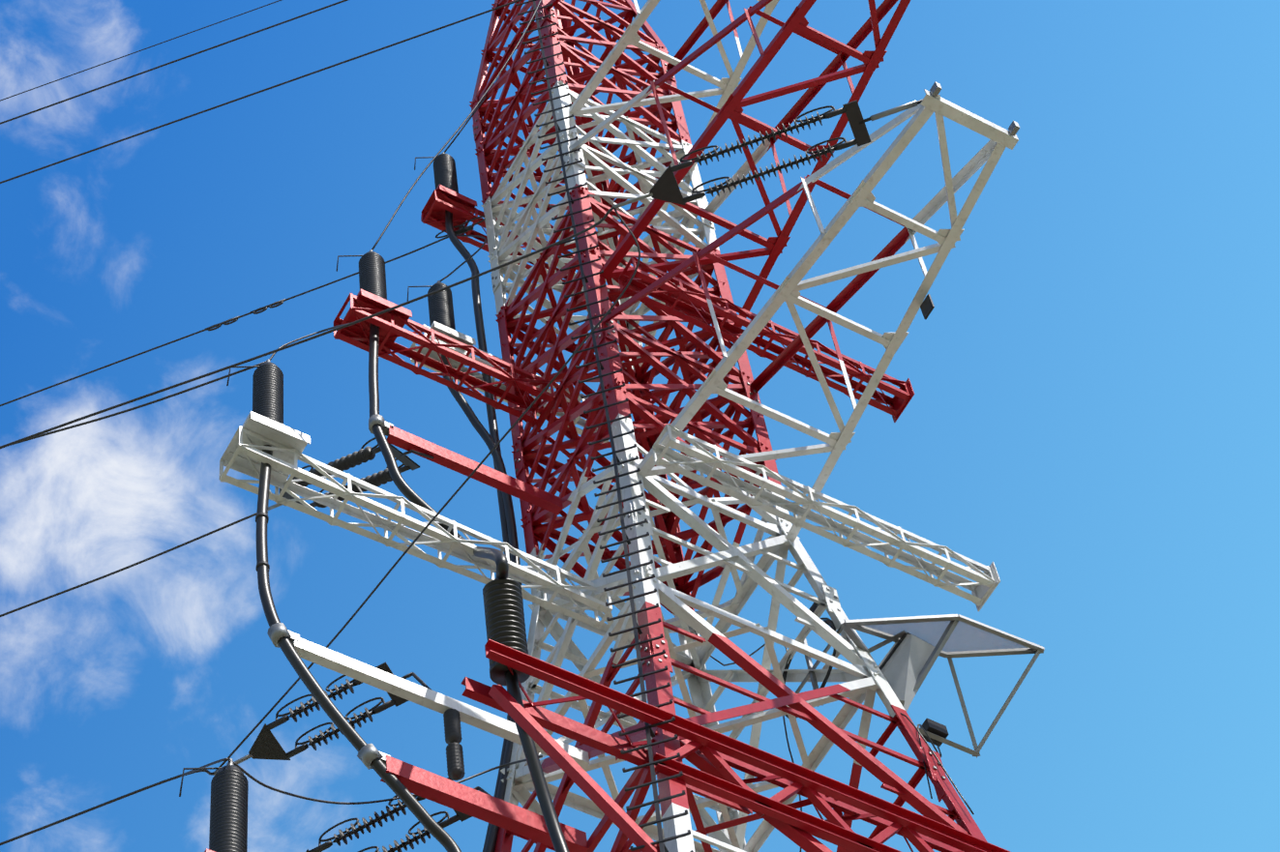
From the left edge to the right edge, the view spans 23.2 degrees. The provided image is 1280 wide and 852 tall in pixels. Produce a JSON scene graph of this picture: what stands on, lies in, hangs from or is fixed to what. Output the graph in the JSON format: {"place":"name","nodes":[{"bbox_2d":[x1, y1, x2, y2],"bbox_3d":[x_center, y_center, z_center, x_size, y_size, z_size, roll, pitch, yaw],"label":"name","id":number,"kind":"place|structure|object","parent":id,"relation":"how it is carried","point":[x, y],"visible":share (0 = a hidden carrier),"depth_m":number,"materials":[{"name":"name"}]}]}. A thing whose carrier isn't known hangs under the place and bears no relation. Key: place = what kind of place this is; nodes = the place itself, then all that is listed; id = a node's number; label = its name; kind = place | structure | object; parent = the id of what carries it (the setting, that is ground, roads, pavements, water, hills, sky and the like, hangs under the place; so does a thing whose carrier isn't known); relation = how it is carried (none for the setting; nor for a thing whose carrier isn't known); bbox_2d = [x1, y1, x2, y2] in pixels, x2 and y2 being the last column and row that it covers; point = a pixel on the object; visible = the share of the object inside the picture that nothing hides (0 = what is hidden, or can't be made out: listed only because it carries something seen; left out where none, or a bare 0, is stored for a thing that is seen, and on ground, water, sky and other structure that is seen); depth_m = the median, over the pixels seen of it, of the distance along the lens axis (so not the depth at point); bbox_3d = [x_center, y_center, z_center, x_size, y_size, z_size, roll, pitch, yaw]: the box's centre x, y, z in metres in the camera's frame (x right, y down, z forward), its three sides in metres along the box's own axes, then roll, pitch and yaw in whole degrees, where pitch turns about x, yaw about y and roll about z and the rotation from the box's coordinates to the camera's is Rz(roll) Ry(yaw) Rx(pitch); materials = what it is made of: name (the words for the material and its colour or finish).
{"place":"outdoors","nodes":[
{"label":"outdoors","id":0,"kind":"place"},
{"bbox_2d":[0,0,1279,851],"label":"sky","id":1,"kind":"structure","parent":0,"point":[1092,415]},
{"label":"ground","id":2,"kind":"structure","parent":0,"visible":0},
{"bbox_2d":[469,0,1018,851],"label":"lattice tower frame","id":3,"kind":"object","parent":2,"relation":"on","point":[661,95],"visible":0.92,"depth_m":33.49,"materials":[{"name":"paint"}]},
{"bbox_2d":[0,0,640,845],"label":"conductors","id":4,"kind":"object","parent":3,"relation":"attached to","point":[273,352],"visible":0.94,"depth_m":30.99,"materials":[{"name":"grey"}]},
{"bbox_2d":[178,0,948,851],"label":"dark hardware","id":5,"kind":"object","parent":3,"relation":"attached to","point":[266,745],"visible":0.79,"depth_m":29.93,"materials":[{"name":"metal"}]},
{"bbox_2d":[288,111,835,851],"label":"insulators","id":6,"kind":"object","parent":5,"relation":"attached to","point":[455,752],"visible":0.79,"depth_m":28.22,"materials":[{"name":"black ceramic"}]},
{"bbox_2d":[204,184,1010,851],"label":"red crossarms","id":7,"kind":"object","parent":3,"relation":"attached to","point":[531,719],"visible":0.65,"depth_m":26.58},
{"bbox_2d":[208,153,530,851],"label":"cable terminations","id":8,"kind":"object","parent":7,"relation":"on","point":[504,613],"visible":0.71,"depth_m":26.00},
{"bbox_2d":[218,321,1000,770],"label":"white crossarms","id":9,"kind":"object","parent":3,"relation":"attached to","point":[253,435],"visible":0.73,"depth_m":30.25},
{"bbox_2d":[255,183,974,851],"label":"power cables","id":10,"kind":"object","parent":3,"relation":"attached to","point":[430,824],"visible":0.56,"depth_m":28.80,"materials":[{"name":"black plastic"}]},
{"bbox_2d":[212,8,1044,779],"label":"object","id":11,"kind":"object","parent":3,"relation":"attached to","point":[368,754],"visible":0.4,"depth_m":30.16,"materials":[{"name":"grey metal"}]},
{"bbox_2d":[862,621,1030,653],"bbox_3d":[2.964,2.036,30.342,1.989,0.060,0.425,-2,-60,-6],"label":"solar panel","id":12,"kind":"object","parent":11,"relation":"on","point":[965,638],"visible":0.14,"depth_m":30.34,"materials":[{"name":"grey glass"}]},
{"bbox_2d":[878,634,934,716],"bbox_3d":[2.595,2.450,29.931,0.645,1.101,0.351,-35,-62,14],"label":"equipment cabinet","id":13,"kind":"object","parent":3,"relation":"attached to","point":[903,667],"visible":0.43,"depth_m":29.96,"materials":[{"name":"white metal"}]}
]}

